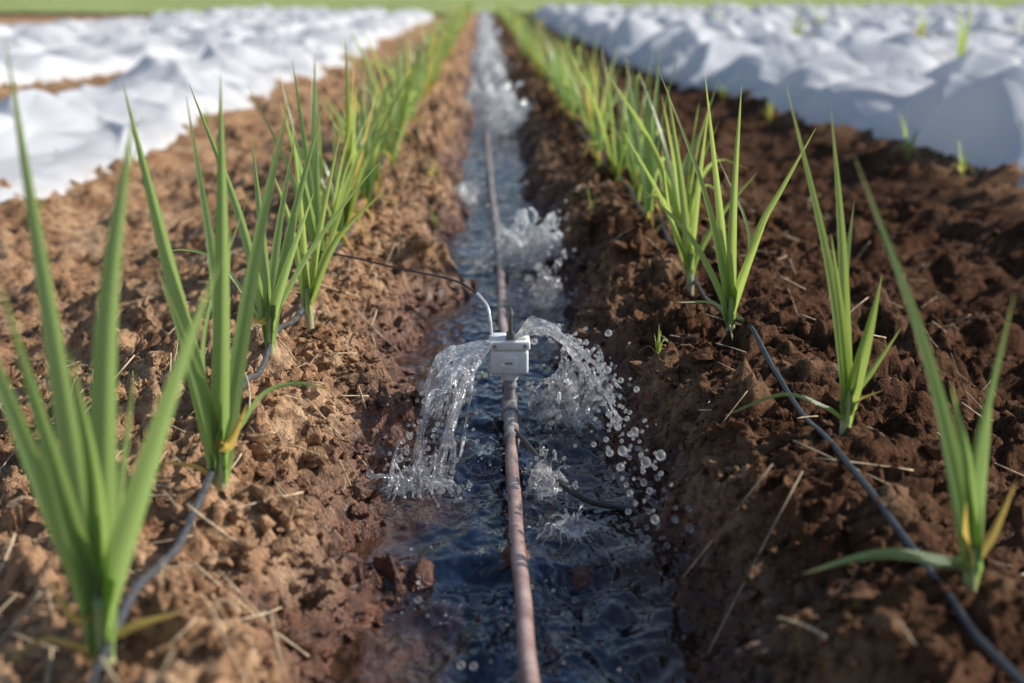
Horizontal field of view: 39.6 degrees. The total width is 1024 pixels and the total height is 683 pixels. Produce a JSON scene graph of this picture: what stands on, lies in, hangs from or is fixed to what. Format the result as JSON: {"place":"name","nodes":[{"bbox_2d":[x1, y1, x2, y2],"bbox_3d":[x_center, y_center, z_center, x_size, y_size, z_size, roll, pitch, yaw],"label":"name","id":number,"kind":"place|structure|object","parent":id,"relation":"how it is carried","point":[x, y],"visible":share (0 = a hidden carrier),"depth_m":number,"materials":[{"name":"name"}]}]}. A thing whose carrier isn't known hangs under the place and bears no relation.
{"place":"outdoors","nodes":[
{"label":"outdoors","id":0,"kind":"place"},
{"bbox_2d":[0,12,1023,682],"bbox_3d":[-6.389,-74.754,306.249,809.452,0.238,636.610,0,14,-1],"label":"ground","id":1,"kind":"structure","parent":0,"point":[76,218],"depth_m":1.78,"materials":[{"name":"soil"}]},
{"bbox_2d":[0,34,219,673],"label":"crop seedling","id":2,"kind":"object","parent":1,"relation":"on","point":[93,517],"visible":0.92,"depth_m":0.85,"materials":[{"name":"green plant"}]},
{"bbox_2d":[0,5,273,36],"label":"row cover","id":3,"kind":"object","parent":1,"relation":"on","point":[10,30],"visible":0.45,"depth_m":19.82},
{"bbox_2d":[0,6,328,55],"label":"row cover","id":4,"kind":"object","parent":1,"relation":"on","point":[36,38],"visible":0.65,"depth_m":12.64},
{"bbox_2d":[0,7,387,85],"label":"row cover","id":5,"kind":"object","parent":1,"relation":"on","point":[109,54],"visible":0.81,"depth_m":9.97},
{"bbox_2d":[0,9,433,201],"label":"row cover","id":6,"kind":"object","parent":1,"relation":"on","point":[83,129],"visible":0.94,"depth_m":5.38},
{"bbox_2d":[122,75,327,491],"bbox_3d":[-0.233,-0.036,1.191,0.159,0.372,0.090,0,14,-1],"label":"crop seedling","id":7,"kind":"object","parent":1,"relation":"on","point":[220,422],"visible":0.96,"depth_m":1.19,"materials":[{"name":"green plant"}]},
{"bbox_2d":[141,84,379,355],"bbox_3d":[-0.279,-0.124,1.581,0.268,0.320,0.080,0,14,-1],"label":"crop seedling","id":8,"kind":"object","parent":1,"relation":"on","point":[271,296],"visible":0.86,"depth_m":1.58,"materials":[{"name":"green plant"}]},
{"bbox_2d":[87,60,442,682],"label":"drip hose","id":9,"kind":"object","parent":1,"relation":"on","point":[142,581],"visible":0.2,"depth_m":1.06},
{"bbox_2d":[247,51,327,274],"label":"crop seedling","id":10,"kind":"object","parent":1,"relation":"on","point":[314,180],"visible":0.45,"depth_m":2.05,"materials":[{"name":"green plant"}]},
{"bbox_2d":[269,125,383,329],"bbox_3d":[-0.236,-0.144,1.819,0.153,0.280,0.070,0,14,-1],"label":"crop seedling","id":11,"kind":"object","parent":1,"relation":"on","point":[310,278],"visible":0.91,"depth_m":1.82,"materials":[{"name":"green plant"}]},
{"bbox_2d":[279,55,379,253],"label":"crop seedling","id":12,"kind":"object","parent":1,"relation":"on","point":[342,193],"visible":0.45,"depth_m":2.21,"materials":[{"name":"green plant"}]},
{"bbox_2d":[319,126,368,244],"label":"crop seedling","id":13,"kind":"object","parent":1,"relation":"on","point":[340,227],"visible":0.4,"depth_m":2.31,"materials":[{"name":"green plant"}]},
{"bbox_2d":[317,77,391,197],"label":"crop seedling","id":14,"kind":"object","parent":1,"relation":"on","point":[355,155],"visible":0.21,"depth_m":2.75,"materials":[{"name":"green plant"}]},
{"bbox_2d":[323,75,397,171],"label":"crop seedling","id":15,"kind":"object","parent":1,"relation":"on","point":[343,122],"visible":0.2,"depth_m":3.11,"materials":[{"name":"green plant"}]},
{"bbox_2d":[337,62,384,195],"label":"crop seedling","id":16,"kind":"object","parent":1,"relation":"on","point":[377,186],"visible":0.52,"depth_m":2.90,"materials":[{"name":"green plant"}]},
{"bbox_2d":[338,84,400,168],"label":"crop seedling","id":17,"kind":"object","parent":1,"relation":"on","point":[381,121],"visible":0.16,"depth_m":3.16,"materials":[{"name":"green plant"}]},
{"bbox_2d":[328,41,416,236],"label":"crop seedling","id":18,"kind":"object","parent":1,"relation":"on","point":[349,213],"visible":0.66,"depth_m":2.38,"materials":[{"name":"green plant"}]},
{"bbox_2d":[350,70,401,149],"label":"crop seedling","id":19,"kind":"object","parent":1,"relation":"on","point":[373,95],"visible":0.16,"depth_m":3.65,"materials":[{"name":"green plant"}]},
{"bbox_2d":[341,19,417,138],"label":"crop seedling","id":20,"kind":"object","parent":1,"relation":"on","point":[375,86],"visible":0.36,"depth_m":3.94,"materials":[{"name":"green plant"}]},
{"bbox_2d":[357,77,402,206],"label":"crop seedling","id":21,"kind":"object","parent":1,"relation":"on","point":[368,183],"visible":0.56,"depth_m":2.65,"materials":[{"name":"green plant"}]},
{"bbox_2d":[351,35,410,128],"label":"crop seedling","id":22,"kind":"object","parent":1,"relation":"on","point":[371,61],"visible":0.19,"depth_m":4.14,"materials":[{"name":"green plant"}]},
{"bbox_2d":[365,75,404,157],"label":"crop seedling","id":23,"kind":"object","parent":1,"relation":"on","point":[388,123],"visible":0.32,"depth_m":3.50,"materials":[{"name":"green plant"}]},
{"bbox_2d":[364,55,419,123],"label":"crop seedling","id":24,"kind":"object","parent":1,"relation":"on","point":[389,72],"visible":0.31,"depth_m":4.28,"materials":[{"name":"green plant"}]},
{"bbox_2d":[365,82,422,166],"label":"crop seedling","id":25,"kind":"object","parent":1,"relation":"on","point":[393,155],"visible":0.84,"depth_m":3.37,"materials":[{"name":"green plant"}]},
{"bbox_2d":[363,29,424,144],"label":"crop seedling","id":26,"kind":"object","parent":1,"relation":"on","point":[400,119],"visible":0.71,"depth_m":3.85,"materials":[{"name":"green plant"}]},
{"bbox_2d":[400,39,430,105],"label":"crop seedling","id":27,"kind":"object","parent":1,"relation":"on","point":[420,74],"visible":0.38,"depth_m":5.03,"materials":[{"name":"green plant"}]},
{"bbox_2d":[405,59,426,121],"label":"crop seedling","id":28,"kind":"object","parent":1,"relation":"on","point":[411,118],"visible":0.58,"depth_m":4.45,"materials":[{"name":"green plant"}]},
{"bbox_2d":[400,40,435,99],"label":"crop seedling","id":29,"kind":"object","parent":1,"relation":"on","point":[423,91],"visible":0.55,"depth_m":5.46,"materials":[{"name":"green plant"}]},
{"bbox_2d":[400,40,440,107],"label":"crop seedling","id":30,"kind":"object","parent":1,"relation":"on","point":[417,63],"visible":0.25,"depth_m":4.91,"materials":[{"name":"green plant"}]},
{"bbox_2d":[414,42,435,105],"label":"crop seedling","id":31,"kind":"object","parent":1,"relation":"on","point":[423,79],"visible":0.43,"depth_m":5.19,"materials":[{"name":"green plant"}]},
{"bbox_2d":[415,25,436,93],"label":"crop seedling","id":32,"kind":"object","parent":1,"relation":"on","point":[427,90],"visible":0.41,"depth_m":5.62,"materials":[{"name":"green plant"}]},
{"bbox_2d":[416,20,453,86],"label":"crop seedling","id":33,"kind":"object","parent":1,"relation":"on","point":[434,77],"visible":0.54,"depth_m":6.12,"materials":[{"name":"green plant"}]},
{"bbox_2d":[424,18,449,91],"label":"crop seedling","id":34,"kind":"object","parent":1,"relation":"on","point":[429,79],"visible":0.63,"depth_m":5.78,"materials":[{"name":"green plant"}]},
{"bbox_2d":[433,20,455,61],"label":"crop seedling","id":35,"kind":"object","parent":1,"relation":"on","point":[446,55],"visible":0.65,"depth_m":8.46,"materials":[{"name":"green plant"}]},
{"bbox_2d":[0,150,1023,682],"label":"dry straw","id":36,"kind":"object","parent":1,"relation":"on","point":[114,678],"visible":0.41,"depth_m":1.21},
{"bbox_2d":[0,107,1023,682],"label":"soil clods","id":37,"kind":"object","parent":1,"relation":"on","point":[858,595],"visible":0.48,"depth_m":1.27,"materials":[{"name":"soil"}]},
{"bbox_2d":[512,25,526,56],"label":"crop seedling","id":38,"kind":"object","parent":1,"relation":"on","point":[523,48],"visible":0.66,"depth_m":8.74,"materials":[{"name":"green plant"}]},
{"bbox_2d":[524,22,542,64],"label":"crop seedling","id":39,"kind":"object","parent":1,"relation":"on","point":[531,62],"visible":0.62,"depth_m":7.65,"materials":[{"name":"green plant"}]},
{"bbox_2d":[524,19,548,63],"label":"crop seedling","id":40,"kind":"object","parent":1,"relation":"on","point":[536,43],"visible":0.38,"depth_m":7.77,"materials":[{"name":"green plant"}]},
{"bbox_2d":[531,14,549,78],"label":"crop seedling","id":41,"kind":"object","parent":1,"relation":"on","point":[540,67],"visible":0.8,"depth_m":6.67,"materials":[{"name":"green plant"}]},
{"bbox_2d":[537,27,559,93],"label":"crop seedling","id":42,"kind":"object","parent":1,"relation":"on","point":[552,85],"visible":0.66,"depth_m":5.63,"materials":[{"name":"green plant"}]},
{"bbox_2d":[536,17,576,90],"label":"crop seedling","id":43,"kind":"object","parent":1,"relation":"on","point":[553,63],"visible":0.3,"depth_m":5.44,"materials":[{"name":"green plant"}]},
{"bbox_2d":[545,48,570,100],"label":"crop seedling","id":44,"kind":"object","parent":1,"relation":"on","point":[559,93],"visible":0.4,"depth_m":5.13,"materials":[{"name":"green plant"}]},
{"bbox_2d":[552,54,570,111],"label":"crop seedling","id":45,"kind":"object","parent":1,"relation":"on","point":[564,100],"visible":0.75,"depth_m":4.85,"materials":[{"name":"green plant"}]},
{"bbox_2d":[547,36,583,103],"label":"crop seedling","id":46,"kind":"object","parent":1,"relation":"on","point":[570,71],"visible":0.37,"depth_m":4.97,"materials":[{"name":"green plant"}]},
{"bbox_2d":[546,59,587,121],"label":"crop seedling","id":47,"kind":"object","parent":1,"relation":"on","point":[572,111],"visible":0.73,"depth_m":4.48,"materials":[{"name":"green plant"}]},
{"bbox_2d":[551,35,585,89],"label":"crop seedling","id":48,"kind":"object","parent":1,"relation":"on","point":[566,57],"visible":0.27,"depth_m":5.25,"materials":[{"name":"green plant"}]},
{"bbox_2d":[552,34,588,110],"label":"crop seedling","id":49,"kind":"object","parent":1,"relation":"on","point":[566,83],"visible":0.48,"depth_m":4.60,"materials":[{"name":"green plant"}]},
{"bbox_2d":[549,32,601,131],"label":"crop seedling","id":50,"kind":"object","parent":1,"relation":"on","point":[582,95],"visible":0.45,"depth_m":4.13,"materials":[{"name":"green plant"}]},
{"bbox_2d":[565,58,587,125],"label":"crop seedling","id":51,"kind":"object","parent":1,"relation":"on","point":[581,116],"visible":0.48,"depth_m":4.34,"materials":[{"name":"green plant"}]},
{"bbox_2d":[562,49,610,152],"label":"crop seedling","id":52,"kind":"object","parent":1,"relation":"on","point":[589,119],"visible":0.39,"depth_m":3.52,"materials":[{"name":"green plant"}]},
{"bbox_2d":[576,81,616,165],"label":"crop seedling","id":53,"kind":"object","parent":1,"relation":"on","point":[596,149],"visible":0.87,"depth_m":3.34,"materials":[{"name":"green plant"}]},
{"bbox_2d":[581,63,615,129],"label":"crop seedling","id":54,"kind":"object","parent":1,"relation":"on","point":[600,101],"visible":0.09,"depth_m":3.98,"materials":[{"name":"green plant"}]},
{"bbox_2d":[575,47,628,142],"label":"crop seedling","id":55,"kind":"object","parent":1,"relation":"on","point":[607,106],"visible":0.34,"depth_m":3.63,"materials":[{"name":"green plant"}]},
{"bbox_2d":[574,45,633,134],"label":"crop seedling","id":56,"kind":"object","parent":1,"relation":"on","point":[609,81],"visible":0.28,"depth_m":3.84,"materials":[{"name":"green plant"}]},
{"bbox_2d":[567,46,644,182],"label":"crop seedling","id":57,"kind":"object","parent":1,"relation":"on","point":[616,165],"visible":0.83,"depth_m":3.03,"materials":[{"name":"green plant"}]},
{"bbox_2d":[599,62,639,168],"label":"crop seedling","id":58,"kind":"object","parent":1,"relation":"on","point":[624,162],"visible":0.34,"depth_m":3.13,"materials":[{"name":"green plant"}]},
{"bbox_2d":[608,39,656,177],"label":"crop seedling","id":59,"kind":"object","parent":1,"relation":"on","point":[634,135],"visible":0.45,"depth_m":2.98,"materials":[{"name":"green plant"}]},
{"bbox_2d":[602,66,672,201],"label":"crop seedling","id":60,"kind":"object","parent":1,"relation":"on","point":[637,185],"visible":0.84,"depth_m":2.77,"materials":[{"name":"green plant"}]},
{"bbox_2d":[627,46,679,226],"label":"crop seedling","id":61,"kind":"object","parent":1,"relation":"on","point":[650,126],"visible":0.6,"depth_m":2.41,"materials":[{"name":"green plant"}]},
{"bbox_2d":[641,329,667,354],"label":"weed","id":62,"kind":"object","parent":1,"relation":"on","point":[658,347],"visible":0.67,"depth_m":1.67,"materials":[{"name":"green plant"}]},
{"bbox_2d":[629,98,713,214],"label":"crop seedling","id":63,"kind":"object","parent":1,"relation":"on","point":[685,165],"visible":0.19,"depth_m":2.52,"materials":[{"name":"green plant"}]},
{"bbox_2d":[611,72,742,242],"bbox_3d":[0.276,-0.289,2.272,0.212,0.276,0.122,7,15,25],"label":"crop seedling","id":64,"kind":"object","parent":1,"relation":"on","point":[673,193],"visible":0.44,"depth_m":2.28,"materials":[{"name":"green plant"}]},
{"bbox_2d":[623,86,756,295],"bbox_3d":[0.248,-0.209,2.009,0.183,0.300,0.064,-4,14,-17],"label":"crop seedling","id":65,"kind":"object","parent":1,"relation":"on","point":[690,257],"visible":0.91,"depth_m":2.01,"materials":[{"name":"green plant"}]},
{"bbox_2d":[644,66,815,335],"bbox_3d":[0.256,-0.154,1.691,0.201,0.345,0.060,0,14,-1],"label":"crop seedling","id":66,"kind":"object","parent":1,"relation":"on","point":[729,292],"visible":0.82,"depth_m":1.70,"materials":[{"name":"green plant"}]},
{"bbox_2d":[756,94,780,122],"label":"weed","id":67,"kind":"object","parent":1,"relation":"on","point":[769,111],"visible":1,"depth_m":5.46,"materials":[{"name":"green plant"}]},
{"bbox_2d":[531,3,1023,188],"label":"row cover","id":68,"kind":"object","parent":1,"relation":"on","point":[972,98],"visible":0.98,"depth_m":5.96,"materials":[{"name":"fabric"}]},
{"bbox_2d":[532,59,1023,682],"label":"drip hose","id":69,"kind":"object","parent":1,"relation":"on","point":[996,657],"visible":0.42,"depth_m":1.12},
{"bbox_2d":[789,1,812,36],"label":"weed","id":70,"kind":"object","parent":1,"relation":"on","point":[796,31],"visible":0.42,"depth_m":9.81,"materials":[{"name":"green plant"}]},
{"bbox_2d":[725,85,900,435],"bbox_3d":[0.268,-0.058,1.258,0.159,0.334,0.060,0,14,-1],"label":"crop seedling","id":71,"kind":"object","parent":1,"relation":"on","point":[855,377],"visible":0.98,"depth_m":1.27,"materials":[{"name":"green plant"}]},
{"bbox_2d":[606,4,1023,64],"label":"row cover","id":72,"kind":"object","parent":1,"relation":"on","point":[837,32],"visible":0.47,"depth_m":9.70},
{"bbox_2d":[665,4,1023,46],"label":"row cover","id":73,"kind":"object","parent":1,"relation":"on","point":[941,26],"visible":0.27,"depth_m":12.74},
{"bbox_2d":[705,2,1023,35],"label":"row cover","id":74,"kind":"object","parent":1,"relation":"on","point":[990,24],"visible":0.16,"depth_m":16.31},
{"bbox_2d":[752,3,1023,24],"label":"row cover","id":75,"kind":"object","parent":1,"relation":"on","point":[1008,16],"visible":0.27,"depth_m":18.25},
{"bbox_2d":[890,113,921,159],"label":"weed","id":76,"kind":"object","parent":1,"relation":"on","point":[907,148],"visible":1,"depth_m":4.00,"materials":[{"name":"green plant"}]},
{"bbox_2d":[803,156,1016,593],"bbox_3d":[0.266,0.033,0.946,0.143,0.315,0.060,0,14,-1],"label":"crop seedling","id":77,"kind":"object","parent":1,"relation":"on","point":[966,472],"visible":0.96,"depth_m":0.95,"materials":[{"name":"green plant"}]},
{"bbox_2d":[841,3,998,14],"bbox_3d":[6.913,-3.720,16.509,1.395,0.309,26.550,0,14,-1],"label":"row cover","id":78,"kind":"object","parent":1,"relation":"on","point":[952,10],"visible":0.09,"depth_m":25.54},
{"bbox_2d":[911,9,939,37],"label":"weed","id":79,"kind":"object","parent":1,"relation":"on","point":[921,30],"visible":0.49,"depth_m":10.60,"materials":[{"name":"green plant"}]},
{"bbox_2d":[931,2,972,59],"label":"weed","id":80,"kind":"object","parent":1,"relation":"on","point":[962,43],"visible":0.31,"depth_m":6.67,"materials":[{"name":"green plant"}]},
{"bbox_2d":[899,3,1023,12],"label":"row cover","id":81,"kind":"object","parent":1,"relation":"on","point":[946,7],"visible":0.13,"depth_m":24.44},
{"bbox_2d":[951,140,974,176],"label":"weed","id":82,"kind":"object","parent":1,"relation":"on","point":[961,168],"visible":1,"depth_m":3.62,"materials":[{"name":"green plant"}]},
{"bbox_2d":[934,2,1023,10],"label":"row cover","id":83,"kind":"object","parent":1,"relation":"on","point":[985,6],"visible":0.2,"depth_m":25.89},
{"bbox_2d":[0,0,1023,12],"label":"grass field","id":84,"kind":"structure","parent":0,"point":[109,6],"depth_m":40.00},
{"bbox_2d":[324,17,700,682],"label":"water","id":85,"kind":"structure","parent":0,"point":[394,649],"depth_m":1.33,"materials":[{"name":"liquid"}]},
{"bbox_2d":[368,456,462,507],"bbox_3d":[-0.105,0.140,1.475,0.111,0.034,0.116,0,14,-1],"label":"water splash","id":86,"kind":"object","parent":85,"relation":"on","point":[412,478],"visible":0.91,"depth_m":1.47,"materials":[{"name":"white"}]},
{"bbox_2d":[385,340,490,502],"bbox_3d":[-0.077,0.078,1.565,0.068,0.111,0.325,3,14,11],"label":"water spray","id":87,"kind":"object","parent":85,"relation":"on","point":[450,376],"visible":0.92,"depth_m":1.58,"materials":[{"name":"white"}]},
{"bbox_2d":[454,177,487,203],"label":"water splash","id":88,"kind":"object","parent":85,"relation":"on","point":[462,186],"visible":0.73,"depth_m":3.50,"materials":[{"name":"white"}]},
{"bbox_2d":[462,75,499,110],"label":"water splash","id":89,"kind":"object","parent":85,"relation":"on","point":[488,86],"visible":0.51,"depth_m":6.21,"materials":[{"name":"white"}]},
{"bbox_2d":[470,39,497,71],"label":"water splash","id":90,"kind":"object","parent":85,"relation":"on","point":[476,57],"visible":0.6,"depth_m":9.21,"materials":[{"name":"white"}]},
{"bbox_2d":[477,12,492,29],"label":"water splash","id":91,"kind":"object","parent":85,"relation":"on","point":[485,22],"visible":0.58,"depth_m":19.49,"materials":[{"name":"white"}]},
{"bbox_2d":[474,27,503,54],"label":"water splash","id":92,"kind":"object","parent":85,"relation":"on","point":[492,42],"visible":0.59,"depth_m":11.34,"materials":[{"name":"white"}]},
{"bbox_2d":[477,18,500,40],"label":"water splash","id":93,"kind":"object","parent":85,"relation":"on","point":[483,29],"visible":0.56,"depth_m":14.65,"materials":[{"name":"white"}]},
{"bbox_2d":[472,48,510,90],"bbox_3d":[-0.105,-1.432,7.489,0.207,0.226,0.299,-4,14,-16],"label":"water splash","id":94,"kind":"object","parent":85,"relation":"on","point":[489,68],"visible":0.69,"depth_m":7.47,"materials":[{"name":"white"}]},
{"bbox_2d":[475,81,536,136],"bbox_3d":[-0.030,-0.836,5.122,0.168,0.198,0.242,11,17,37],"label":"water splash","id":95,"kind":"object","parent":85,"relation":"on","point":[514,112],"visible":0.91,"depth_m":5.12,"materials":[{"name":"white"}]},
{"bbox_2d":[484,41,539,682],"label":"irrigation pipe","id":96,"kind":"object","parent":85,"relation":"on","point":[527,659],"visible":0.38,"depth_m":1.31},
{"bbox_2d":[489,307,529,445],"bbox_3d":[-0.002,0.038,1.662,0.049,0.135,0.160,0,14,-1],"label":"pipe connector","id":97,"kind":"object","parent":96,"relation":"attached to","point":[509,351],"visible":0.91,"depth_m":1.70,"materials":[{"name":"white plastic"}]},
{"bbox_2d":[214,237,492,334],"bbox_3d":[-0.291,-0.107,2.024,0.080,0.060,0.819,-10,17,-36],"label":"feeder tube","id":98,"kind":"object","parent":97,"relation":"attached to","point":[461,283],"visible":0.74,"depth_m":1.85,"materials":[{"name":"plastic"}]},
{"bbox_2d":[515,316,617,429],"bbox_3d":[0.106,0.072,1.522,0.063,0.139,0.454,-5,15,-20],"label":"water spray","id":99,"kind":"object","parent":97,"relation":"attached to","point":[533,325],"visible":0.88,"depth_m":1.61,"materials":[{"name":"white"}]},
{"bbox_2d":[474,207,568,277],"bbox_3d":[0.049,-0.188,2.635,0.216,0.122,0.192,11,18,38],"label":"water splash","id":100,"kind":"object","parent":85,"relation":"on","point":[513,233],"visible":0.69,"depth_m":2.62,"materials":[{"name":"white"}]},
{"bbox_2d":[354,9,693,679],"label":"water drops","id":101,"kind":"object","parent":85,"relation":"on","point":[660,455],"visible":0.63,"depth_m":1.50,"materials":[{"name":"white"}]},
{"bbox_2d":[390,185,685,682],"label":"water bubbles","id":102,"kind":"object","parent":85,"relation":"on","point":[490,661],"visible":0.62,"depth_m":1.34,"materials":[{"name":"white"}]},
{"bbox_2d":[524,259,567,309],"bbox_3d":[0.057,-0.089,2.304,0.073,0.085,0.070,0,14,-1],"label":"water splash","id":103,"kind":"object","parent":85,"relation":"on","point":[550,291],"visible":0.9,"depth_m":2.31,"materials":[{"name":"white"}]},
{"bbox_2d":[524,446,569,503],"bbox_3d":[0.035,0.133,1.458,0.048,0.055,0.056,0,14,-1],"label":"water splash","id":104,"kind":"object","parent":85,"relation":"on","point":[546,469],"visible":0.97,"depth_m":1.46,"materials":[{"name":"white"}]},
{"bbox_2d":[533,504,615,548],"bbox_3d":[0.061,0.172,1.356,0.088,0.028,0.082,0,14,-1],"label":"water splash","id":105,"kind":"object","parent":85,"relation":"on","point":[575,534],"visible":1,"depth_m":1.35,"materials":[{"name":"white"}]},
{"bbox_2d":[523,344,626,435],"bbox_3d":[0.074,0.052,1.700,0.126,0.101,0.121,-8,16,-31],"label":"water splash","id":106,"kind":"object","parent":85,"relation":"on","point":[571,396],"visible":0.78,"depth_m":1.69,"materials":[{"name":"white"}]},
{"bbox_2d":[514,428,638,514],"bbox_3d":[0.047,0.138,1.511,0.052,0.035,0.266,-8,16,-29],"label":"side hose","id":107,"kind":"object","parent":85,"relation":"in","point":[532,450],"visible":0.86,"depth_m":1.44,"materials":[{"name":"rubber"}]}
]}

